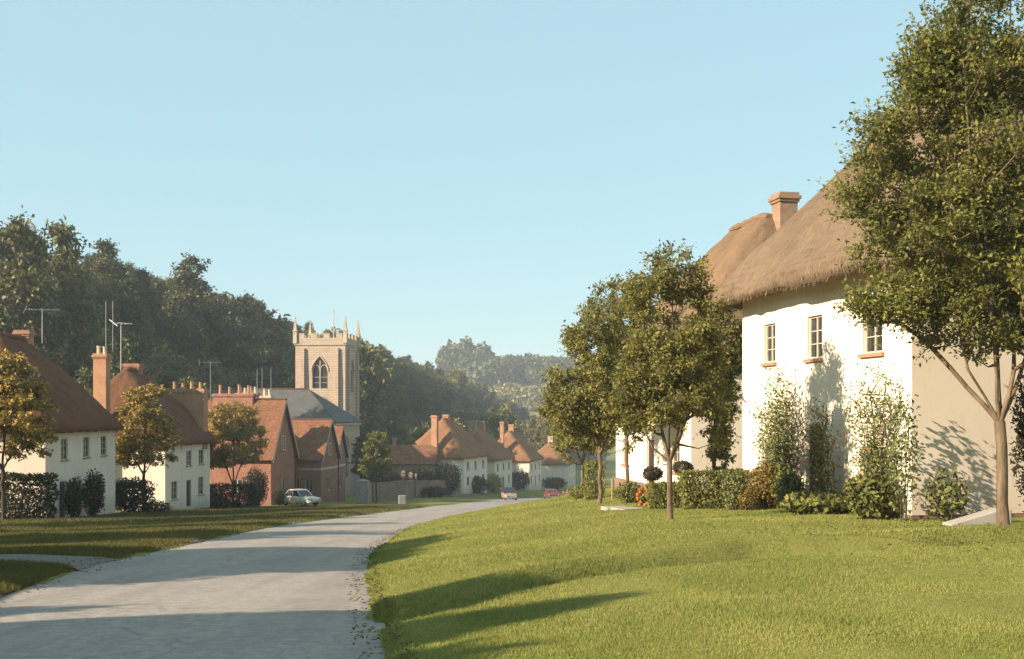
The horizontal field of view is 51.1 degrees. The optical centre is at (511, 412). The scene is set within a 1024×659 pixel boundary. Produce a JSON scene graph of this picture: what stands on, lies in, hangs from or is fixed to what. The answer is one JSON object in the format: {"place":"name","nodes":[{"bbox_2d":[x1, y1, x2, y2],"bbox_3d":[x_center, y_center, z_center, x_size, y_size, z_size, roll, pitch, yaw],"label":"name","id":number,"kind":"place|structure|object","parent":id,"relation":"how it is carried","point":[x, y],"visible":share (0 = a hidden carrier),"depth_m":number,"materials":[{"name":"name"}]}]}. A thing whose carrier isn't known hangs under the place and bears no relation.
{"place":"outdoors","nodes":[
{"label":"outdoors","id":0,"kind":"place"},
{"bbox_2d":[0,497,543,658],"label":"road","id":1,"kind":"structure","parent":0,"point":[280,592],"depth_m":13.78,"materials":[{"name":"grey asphalt"}]},
{"bbox_2d":[0,0,1023,369],"label":"sky","id":2,"kind":"structure","parent":0,"point":[425,174],"materials":[{"name":"blue"}]},
{"bbox_2d":[1,311,1023,658],"bbox_3d":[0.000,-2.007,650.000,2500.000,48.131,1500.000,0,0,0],"label":"ground","id":3,"kind":"structure","parent":0,"point":[753,551],"depth_m":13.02,"materials":[{"name":"green plant"}]},
{"bbox_2d":[0,311,18,332],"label":"woodland tree","id":4,"kind":"object","parent":3,"relation":"on","point":[5,321],"visible":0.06,"depth_m":100.07,"materials":[{"name":"green plant"}]},
{"bbox_2d":[0,222,56,280],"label":"woodland tree","id":5,"kind":"object","parent":3,"relation":"on","point":[3,244],"visible":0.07,"depth_m":136.50,"materials":[{"name":"green plant"}]},
{"bbox_2d":[0,345,61,519],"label":"street tree","id":6,"kind":"object","parent":3,"relation":"on","point":[26,396],"visible":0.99,"depth_m":49.82,"materials":[{"name":"green plant"}]},
{"bbox_2d":[0,471,61,519],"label":"hedge","id":7,"kind":"object","parent":3,"relation":"on","point":[46,500],"visible":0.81,"depth_m":50.99,"materials":[{"name":"green plant"}]},
{"bbox_2d":[0,205,72,366],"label":"woodland tree","id":8,"kind":"object","parent":3,"relation":"on","point":[18,270],"visible":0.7,"depth_m":111.28,"materials":[{"name":"green plant"}]},
{"bbox_2d":[0,554,119,570],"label":"lane","id":9,"kind":"structure","parent":3,"relation":"on","point":[86,562],"depth_m":20.85,"materials":[{"name":"grey asphalt"}]},
{"bbox_2d":[0,330,123,517],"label":"thatched cottage","id":10,"kind":"structure","parent":3,"relation":"on","point":[85,426],"depth_m":59.77,"materials":[{"name":"beige paint"}]},
{"bbox_2d":[35,215,106,381],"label":"woodland tree","id":11,"kind":"object","parent":3,"relation":"on","point":[81,319],"visible":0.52,"depth_m":117.33,"materials":[{"name":"green plant"}]},
{"bbox_2d":[63,476,82,517],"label":"shrub","id":12,"kind":"object","parent":3,"relation":"on","point":[72,503],"visible":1,"depth_m":57.01,"materials":[{"name":"green plant"}]},
{"bbox_2d":[66,333,96,381],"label":"woodland tree","id":13,"kind":"object","parent":3,"relation":"on","point":[82,345],"visible":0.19,"depth_m":116.66,"materials":[{"name":"green plant"}]},
{"bbox_2d":[75,366,92,395],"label":"woodland tree","id":14,"kind":"object","parent":3,"relation":"on","point":[86,378],"visible":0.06,"depth_m":99.95,"materials":[{"name":"green plant"}]},
{"bbox_2d":[79,468,105,516],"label":"shrub","id":15,"kind":"object","parent":3,"relation":"on","point":[92,491],"visible":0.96,"depth_m":59.61,"materials":[{"name":"green plant"}]},
{"bbox_2d":[88,254,120,328],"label":"woodland tree","id":16,"kind":"object","parent":3,"relation":"on","point":[110,292],"visible":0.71,"depth_m":152.22,"materials":[{"name":"green plant"}]},
{"bbox_2d":[84,237,133,324],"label":"woodland tree","id":17,"kind":"object","parent":3,"relation":"on","point":[107,248],"visible":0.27,"depth_m":159.78,"materials":[{"name":"green plant"}]},
{"bbox_2d":[100,328,142,379],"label":"woodland tree","id":18,"kind":"object","parent":3,"relation":"on","point":[120,355],"visible":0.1,"depth_m":112.70,"materials":[{"name":"green plant"}]},
{"bbox_2d":[106,276,154,362],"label":"woodland tree","id":19,"kind":"object","parent":3,"relation":"on","point":[137,326],"visible":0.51,"depth_m":146.81,"materials":[{"name":"green plant"}]},
{"bbox_2d":[115,476,157,512],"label":"hedge","id":20,"kind":"object","parent":3,"relation":"on","point":[124,489],"visible":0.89,"depth_m":67.90,"materials":[{"name":"green plant"}]},
{"bbox_2d":[130,267,163,336],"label":"woodland tree","id":21,"kind":"object","parent":3,"relation":"on","point":[152,303],"visible":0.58,"depth_m":163.49,"materials":[{"name":"green plant"}]},
{"bbox_2d":[115,381,182,501],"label":"street tree","id":22,"kind":"object","parent":3,"relation":"on","point":[140,411],"visible":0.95,"depth_m":68.41,"materials":[{"name":"green plant"}]},
{"bbox_2d":[135,274,171,316],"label":"woodland tree","id":23,"kind":"object","parent":3,"relation":"on","point":[157,284],"visible":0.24,"depth_m":180.00,"materials":[{"name":"green plant"}]},
{"bbox_2d":[91,346,216,509],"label":"thatched cottage","id":24,"kind":"structure","parent":3,"relation":"on","point":[183,482],"depth_m":77.81,"materials":[{"name":"beige paint"}]},
{"bbox_2d":[140,361,171,388],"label":"woodland tree","id":25,"kind":"object","parent":3,"relation":"on","point":[152,373],"visible":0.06,"depth_m":135.89,"materials":[{"name":"green plant"}]},
{"bbox_2d":[140,499,173,512],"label":"bush","id":26,"kind":"object","parent":3,"relation":"on","point":[160,508],"visible":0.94,"depth_m":66.48,"materials":[{"name":"green plant"}]},
{"bbox_2d":[155,368,186,388],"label":"woodland tree","id":27,"kind":"object","parent":3,"relation":"on","point":[167,381],"visible":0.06,"depth_m":115.05,"materials":[{"name":"green plant"}]},
{"bbox_2d":[141,350,201,381],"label":"woodland tree","id":28,"kind":"object","parent":3,"relation":"on","point":[167,363],"visible":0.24,"depth_m":142.68,"materials":[{"name":"green plant"}]},
{"bbox_2d":[154,308,215,367],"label":"woodland tree","id":29,"kind":"object","parent":3,"relation":"on","point":[177,332],"visible":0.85,"depth_m":163.82,"materials":[{"name":"green plant"}]},
{"bbox_2d":[158,252,224,355],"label":"woodland tree","id":30,"kind":"object","parent":3,"relation":"on","point":[191,300],"visible":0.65,"depth_m":170.43,"materials":[{"name":"green plant"}]},
{"bbox_2d":[196,355,227,387],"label":"woodland tree","id":31,"kind":"object","parent":3,"relation":"on","point":[218,378],"visible":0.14,"depth_m":148.91,"materials":[{"name":"green plant"}]},
{"bbox_2d":[0,504,429,595],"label":"verge grass","id":32,"kind":"structure","parent":3,"relation":"on","point":[13,573],"depth_m":34.88,"materials":[{"name":"green plant"}]},
{"bbox_2d":[205,368,241,387],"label":"woodland tree","id":33,"kind":"object","parent":3,"relation":"on","point":[229,382],"visible":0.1,"depth_m":159.29,"materials":[{"name":"green plant"}]},
{"bbox_2d":[210,482,262,507],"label":"hedge","id":34,"kind":"object","parent":3,"relation":"on","point":[250,489],"visible":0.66,"depth_m":86.03,"materials":[{"name":"green plant"}]},
{"bbox_2d":[181,290,294,387],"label":"woodland tree","id":35,"kind":"object","parent":3,"relation":"on","point":[249,340],"visible":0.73,"depth_m":172.58,"materials":[{"name":"green plant"}]},
{"bbox_2d":[208,399,271,506],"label":"street tree","id":36,"kind":"object","parent":3,"relation":"on","point":[222,429],"visible":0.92,"depth_m":85.19,"materials":[{"name":"green plant"}]},
{"bbox_2d":[240,466,268,505],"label":"shrub","id":37,"kind":"object","parent":3,"relation":"on","point":[259,479],"visible":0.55,"depth_m":89.78,"materials":[{"name":"green plant"}]},
{"bbox_2d":[208,385,349,504],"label":"brick house","id":38,"kind":"structure","parent":3,"relation":"on","point":[310,455],"depth_m":99.47,"materials":[{"name":"brick"}]},
{"bbox_2d":[204,310,362,494],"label":"church","id":39,"kind":"structure","parent":3,"relation":"on","point":[326,375],"depth_m":146.17,"materials":[{"name":"stone"}]},
{"bbox_2d":[283,489,321,505],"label":"parked car","id":40,"kind":"object","parent":3,"relation":"on","point":[303,497],"visible":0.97,"depth_m":92.05,"materials":[{"name":"beige paint"}]},
{"bbox_2d":[16,277,607,481],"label":"wood understorey","id":41,"kind":"object","parent":3,"relation":"on","point":[163,348],"visible":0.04,"depth_m":162.11,"materials":[{"name":"green plant"}]},
{"bbox_2d":[292,326,400,424],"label":"woodland tree","id":42,"kind":"object","parent":3,"relation":"on","point":[378,377],"visible":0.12,"depth_m":200.80,"materials":[{"name":"green plant"}]},
{"bbox_2d":[347,434,375,478],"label":"street tree","id":43,"kind":"object","parent":3,"relation":"on","point":[357,449],"visible":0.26,"depth_m":127.43,"materials":[{"name":"green plant"}]},
{"bbox_2d":[355,479,369,503],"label":"stone pier","id":44,"kind":"structure","parent":3,"relation":"on","point":[362,491],"depth_m":100.55,"materials":[{"name":"grey stone"}]},
{"bbox_2d":[359,414,376,443],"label":"woodland tree","id":45,"kind":"object","parent":3,"relation":"on","point":[363,426],"visible":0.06,"depth_m":169.45,"materials":[{"name":"green plant"}]},
{"bbox_2d":[356,430,394,502],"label":"street tree","id":46,"kind":"object","parent":3,"relation":"on","point":[372,447],"visible":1,"depth_m":105.37,"materials":[{"name":"green plant"}]},
{"bbox_2d":[366,367,400,406],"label":"woodland tree","id":47,"kind":"object","parent":3,"relation":"on","point":[395,398],"visible":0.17,"depth_m":259.90,"materials":[{"name":"green plant"}]},
{"bbox_2d":[382,403,403,441],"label":"woodland tree","id":48,"kind":"object","parent":3,"relation":"on","point":[394,411],"visible":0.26,"depth_m":228.40,"materials":[{"name":"green plant"}]},
{"bbox_2d":[365,516,447,658],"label":"edge grass","id":49,"kind":"structure","parent":3,"relation":"on","point":[392,647],"depth_m":11.94,"materials":[{"name":"green plant"}]},
{"bbox_2d":[399,362,420,384],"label":"woodland tree","id":50,"kind":"object","parent":3,"relation":"on","point":[410,372],"visible":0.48,"depth_m":317.04,"materials":[{"name":"green plant"}]},
{"bbox_2d":[387,438,436,481],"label":"tiled outbuilding","id":51,"kind":"structure","parent":3,"relation":"on","point":[405,458],"depth_m":140.81,"materials":[{"name":"brick"}]},
{"bbox_2d":[402,422,429,444],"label":"woodland tree","id":52,"kind":"object","parent":3,"relation":"on","point":[418,434],"visible":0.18,"depth_m":168.85,"materials":[{"name":"green plant"}]},
{"bbox_2d":[372,480,460,501],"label":"churchyard wall","id":53,"kind":"structure","parent":3,"relation":"on","point":[390,491],"depth_m":118.98,"materials":[{"name":"stone"}]},
{"bbox_2d":[405,467,438,480],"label":"yew shrub","id":54,"kind":"object","parent":3,"relation":"on","point":[424,475],"visible":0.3,"depth_m":133.51,"materials":[{"name":"green plant"}]},
{"bbox_2d":[418,360,436,389],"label":"woodland tree","id":55,"kind":"object","parent":3,"relation":"on","point":[426,382],"visible":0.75,"depth_m":337.54,"materials":[{"name":"green plant"}]},
{"bbox_2d":[420,486,449,497],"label":"verge bush","id":56,"kind":"object","parent":3,"relation":"on","point":[430,491],"visible":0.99,"depth_m":123.69,"materials":[{"name":"green plant"}]},
{"bbox_2d":[430,387,448,414],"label":"woodland tree","id":57,"kind":"object","parent":3,"relation":"on","point":[440,402],"visible":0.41,"depth_m":311.60,"materials":[{"name":"green plant"}]},
{"bbox_2d":[428,382,461,407],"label":"woodland tree","id":58,"kind":"object","parent":3,"relation":"on","point":[447,393],"visible":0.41,"depth_m":319.74,"materials":[{"name":"green plant"}]},
{"bbox_2d":[429,459,461,496],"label":"yew shrub","id":59,"kind":"object","parent":3,"relation":"on","point":[448,475],"visible":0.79,"depth_m":132.29,"materials":[{"name":"green plant"}]},
{"bbox_2d":[413,415,489,493],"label":"thatched cottage","id":60,"kind":"structure","parent":3,"relation":"on","point":[454,442],"depth_m":144.20,"materials":[{"name":"beige paint"}]},
{"bbox_2d":[443,369,468,389],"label":"woodland tree","id":61,"kind":"object","parent":3,"relation":"on","point":[457,375],"visible":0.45,"depth_m":378.45,"materials":[{"name":"green plant"}]},
{"bbox_2d":[435,335,495,370],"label":"distant copse","id":62,"kind":"object","parent":3,"relation":"on","point":[448,355],"visible":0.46,"depth_m":689.21,"materials":[{"name":"green plant"}]},
{"bbox_2d":[471,475,490,493],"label":"garden bush","id":63,"kind":"object","parent":3,"relation":"on","point":[480,485],"visible":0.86,"depth_m":145.38,"materials":[{"name":"green plant"}]},
{"bbox_2d":[467,420,514,490],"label":"thatched cottage","id":64,"kind":"structure","parent":3,"relation":"on","point":[499,459],"depth_m":161.29,"materials":[{"name":"beige paint"}]},
{"bbox_2d":[487,472,503,492],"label":"garden bush","id":65,"kind":"object","parent":3,"relation":"on","point":[493,481],"visible":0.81,"depth_m":153.63,"materials":[{"name":"green plant"}]},
{"bbox_2d":[475,401,526,439],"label":"woodland tree","id":66,"kind":"object","parent":3,"relation":"on","point":[493,420],"visible":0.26,"depth_m":213.21,"materials":[{"name":"green plant"}]},
{"bbox_2d":[0,517,1022,658],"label":"fallen leaves","id":67,"kind":"object","parent":3,"relation":"on","point":[392,627],"visible":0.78,"depth_m":15.86,"materials":[{"name":"brown plant"}]},
{"bbox_2d":[452,351,573,386],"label":"distant wood","id":68,"kind":"object","parent":3,"relation":"on","point":[490,369],"visible":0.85,"depth_m":638.05,"materials":[{"name":"green plant"}]},
{"bbox_2d":[497,422,543,489],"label":"thatched cottage","id":69,"kind":"structure","parent":3,"relation":"on","point":[526,454],"depth_m":180.05,"materials":[{"name":"beige paint"}]},
{"bbox_2d":[512,470,529,489],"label":"garden bush","id":70,"kind":"object","parent":3,"relation":"on","point":[517,478],"visible":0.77,"depth_m":171.39,"materials":[{"name":"green plant"}]},
{"bbox_2d":[487,381,570,411],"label":"distant hedgerow","id":71,"kind":"object","parent":3,"relation":"on","point":[523,397],"visible":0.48,"depth_m":588.79,"materials":[{"name":"green plant"}]},
{"bbox_2d":[518,414,558,450],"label":"woodland tree","id":72,"kind":"object","parent":3,"relation":"on","point":[536,439],"visible":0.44,"depth_m":248.35,"materials":[{"name":"green plant"}]},
{"bbox_2d":[541,476,567,489],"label":"garden bush","id":73,"kind":"object","parent":3,"relation":"on","point":[558,483],"visible":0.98,"depth_m":191.38,"materials":[{"name":"green plant"}]},
{"bbox_2d":[538,436,577,489],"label":"thatched cottage","id":74,"kind":"structure","parent":3,"relation":"on","point":[553,464],"depth_m":205.89,"materials":[{"name":"beige paint"}]},
{"bbox_2d":[561,484,597,498],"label":"garden bush","id":75,"kind":"object","parent":3,"relation":"on","point":[572,493],"visible":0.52,"depth_m":35.83,"materials":[{"name":"green plant"}]},
{"bbox_2d":[547,365,615,491],"bbox_3d":[3.308,0.843,47.097,3.576,5.890,3.903,0,0,1],"label":"garden tree","id":76,"kind":"object","parent":3,"relation":"on","point":[586,442],"visible":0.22,"depth_m":46.21,"materials":[{"name":"green plant"}]},
{"bbox_2d":[533,298,653,503],"bbox_3d":[2.275,-0.267,30.071,3.252,5.890,2.980,0,0,-40],"label":"street tree","id":77,"kind":"object","parent":3,"relation":"on","point":[581,413],"visible":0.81,"depth_m":29.78,"materials":[{"name":"green plant"}]},
{"bbox_2d":[583,459,606,500],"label":"hedge","id":78,"kind":"object","parent":3,"relation":"on","point":[590,466],"visible":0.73,"depth_m":33.61,"materials":[{"name":"green plant"}]},
{"bbox_2d":[576,269,673,485],"bbox_3d":[3.995,-0.937,36.489,3.670,8.010,3.387,0,0,13],"label":"garden tree","id":79,"kind":"object","parent":3,"relation":"on","point":[613,287],"visible":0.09,"depth_m":36.44,"materials":[{"name":"green plant"}]},
{"bbox_2d":[612,481,643,502],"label":"garden bush","id":80,"kind":"object","parent":3,"relation":"on","point":[627,493],"visible":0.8,"depth_m":28.37,"materials":[{"name":"green plant"}]},
{"bbox_2d":[642,466,663,482],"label":"topiary bush","id":81,"kind":"object","parent":3,"relation":"on","point":[656,473],"visible":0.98,"depth_m":26.87,"materials":[{"name":"green plant"}]},
{"bbox_2d":[644,481,693,508],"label":"hedge","id":82,"kind":"object","parent":3,"relation":"on","point":[659,500],"visible":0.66,"depth_m":25.90,"materials":[{"name":"green plant"}]},
{"bbox_2d":[599,238,746,519],"bbox_3d":[3.200,-0.637,21.519,2.633,5.780,2.537,0,0,40],"label":"street tree","id":83,"kind":"object","parent":3,"relation":"on","point":[689,346],"visible":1,"depth_m":21.22,"materials":[{"name":"green plant"}]},
{"bbox_2d":[672,460,693,473],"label":"topiary bush","id":84,"kind":"object","parent":3,"relation":"on","point":[684,465],"visible":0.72,"depth_m":26.87,"materials":[{"name":"green plant"}]},
{"bbox_2d":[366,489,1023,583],"bbox_3d":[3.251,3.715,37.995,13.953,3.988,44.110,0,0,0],"label":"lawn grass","id":85,"kind":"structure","parent":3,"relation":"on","point":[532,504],"depth_m":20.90,"materials":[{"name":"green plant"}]},
{"bbox_2d":[615,191,801,489],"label":"thatched cottage","id":86,"kind":"structure","parent":3,"relation":"on","point":[734,247],"depth_m":38.11,"materials":[{"name":"paint"}]},
{"bbox_2d":[684,294,741,495],"bbox_3d":[5.916,-0.456,31.538,2.176,6.082,1.979,0,0,0],"label":"garden tree","id":87,"kind":"object","parent":3,"relation":"on","point":[736,343],"visible":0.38,"depth_m":31.38,"materials":[{"name":"green plant"}]},
{"bbox_2d":[675,468,753,508],"bbox_3d":[4.865,1.858,25.796,1.831,1.066,1.000,0,0,0],"label":"hedge","id":88,"kind":"object","parent":3,"relation":"on","point":[686,477],"visible":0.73,"depth_m":25.46,"materials":[{"name":"green plant"}]},
{"bbox_2d":[717,466,748,510],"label":"garden bush","id":89,"kind":"object","parent":3,"relation":"on","point":[730,486],"visible":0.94,"depth_m":24.71,"materials":[{"name":"green plant"}]},
{"bbox_2d":[737,486,758,510],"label":"garden bush","id":90,"kind":"object","parent":3,"relation":"on","point":[749,500],"visible":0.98,"depth_m":24.43,"materials":[{"name":"orange plant"}]},
{"bbox_2d":[743,460,785,509],"bbox_3d":[5.919,1.710,24.733,1.274,1.263,0.707,0,0,0],"label":"shrub","id":91,"kind":"object","parent":3,"relation":"on","point":[766,497],"visible":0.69,"depth_m":24.60,"materials":[{"name":"green plant"}]},
{"bbox_2d":[748,364,802,503],"bbox_3d":[6.033,0.600,24.754,0.940,3.552,2.442,0,0,-12],"label":"climbing shrub","id":92,"kind":"object","parent":3,"relation":"on","point":[781,436],"visible":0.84,"depth_m":24.50,"materials":[{"name":"green plant"}]},
{"bbox_2d":[771,472,805,509],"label":"shrub","id":93,"kind":"object","parent":3,"relation":"on","point":[783,486],"visible":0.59,"depth_m":23.82,"materials":[{"name":"green plant"}]},
{"bbox_2d":[780,489,850,514],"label":"shrub","id":94,"kind":"object","parent":3,"relation":"on","point":[815,501],"visible":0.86,"depth_m":22.05,"materials":[{"name":"green plant"}]},
{"bbox_2d":[791,396,845,492],"bbox_3d":[6.454,1.066,22.848,0.866,2.814,1.524,0,0,-12],"label":"climbing rose","id":95,"kind":"object","parent":3,"relation":"on","point":[821,455],"visible":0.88,"depth_m":22.69,"materials":[{"name":"green plant"}]},
{"bbox_2d":[711,51,1023,519],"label":"thatched cottage","id":96,"kind":"structure","parent":3,"relation":"on","point":[782,284],"depth_m":22.52,"materials":[{"name":"paint"}]},
{"bbox_2d":[760,323,776,366],"bbox_3d":[6.314,-1.647,26.145,0.190,1.025,0.780,0,0,-12],"label":"window","id":97,"kind":"structure","parent":96,"relation":"in","point":[770,329],"depth_m":26.27,"materials":[{"name":"beige paint"}]},
{"bbox_2d":[803,315,823,362],"bbox_3d":[6.782,-1.643,23.924,0.190,1.035,0.840,0,0,-12],"label":"window","id":98,"kind":"structure","parent":96,"relation":"in","point":[815,321],"depth_m":24.03,"materials":[{"name":"beige paint"}]},
{"bbox_2d":[808,424,823,490],"bbox_3d":[6.852,1.220,23.938,0.075,1.900,0.820,0,0,-12],"label":"door","id":99,"kind":"structure","parent":96,"relation":"in","point":[809,428],"depth_m":24.18,"materials":[{"name":"beige paint"}]},
{"bbox_2d":[858,306,884,357],"bbox_3d":[7.278,-1.643,21.566,0.190,1.055,0.900,0,0,-12],"label":"window","id":100,"kind":"structure","parent":96,"relation":"in","point":[870,351],"depth_m":21.68,"materials":[{"name":"beige paint"}]},
{"bbox_2d":[836,472,899,519],"bbox_3d":[6.852,1.650,20.520,1.215,1.018,0.797,0,0,0],"label":"shrub","id":101,"kind":"object","parent":3,"relation":"on","point":[862,503],"visible":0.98,"depth_m":20.34,"materials":[{"name":"green plant"}]},
{"bbox_2d":[835,360,904,518],"bbox_3d":[6.921,0.719,20.786,0.820,3.447,1.978,0,0,-12],"label":"climbing rose","id":102,"kind":"object","parent":3,"relation":"on","point":[875,460],"visible":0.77,"depth_m":20.63,"materials":[{"name":"green plant"}]},
{"bbox_2d":[885,387,924,521],"bbox_3d":[7.218,0.827,19.688,0.723,2.578,0.628,0,0,24],"label":"corner rose","id":103,"kind":"object","parent":3,"relation":"on","point":[904,477],"visible":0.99,"depth_m":19.66,"materials":[{"name":"green plant"}]},
{"bbox_2d":[807,0,1023,525],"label":"street tree","id":104,"kind":"object","parent":3,"relation":"on","point":[929,77],"visible":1,"depth_m":17.12,"materials":[{"name":"green plant"}]},
{"bbox_2d":[921,465,971,521],"bbox_3d":[7.905,1.526,19.581,0.916,1.138,0.553,0,0,0],"label":"corner rose","id":105,"kind":"object","parent":3,"relation":"on","point":[943,503],"visible":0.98,"depth_m":19.51,"materials":[{"name":"green plant"}]},
{"bbox_2d":[942,508,1011,525],"bbox_3d":[8.052,1.867,18.605,1.163,0.390,0.320,0,0,-8],"label":"garden step","id":106,"kind":"object","parent":3,"relation":"on","point":[984,516],"visible":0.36,"depth_m":18.48,"materials":[{"name":"concrete"}]},
{"bbox_2d":[1008,380,1023,511],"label":"climbing plant","id":107,"kind":"object","parent":3,"relation":"on","point":[1019,425],"visible":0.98,"depth_m":19.48,"materials":[{"name":"green plant"}]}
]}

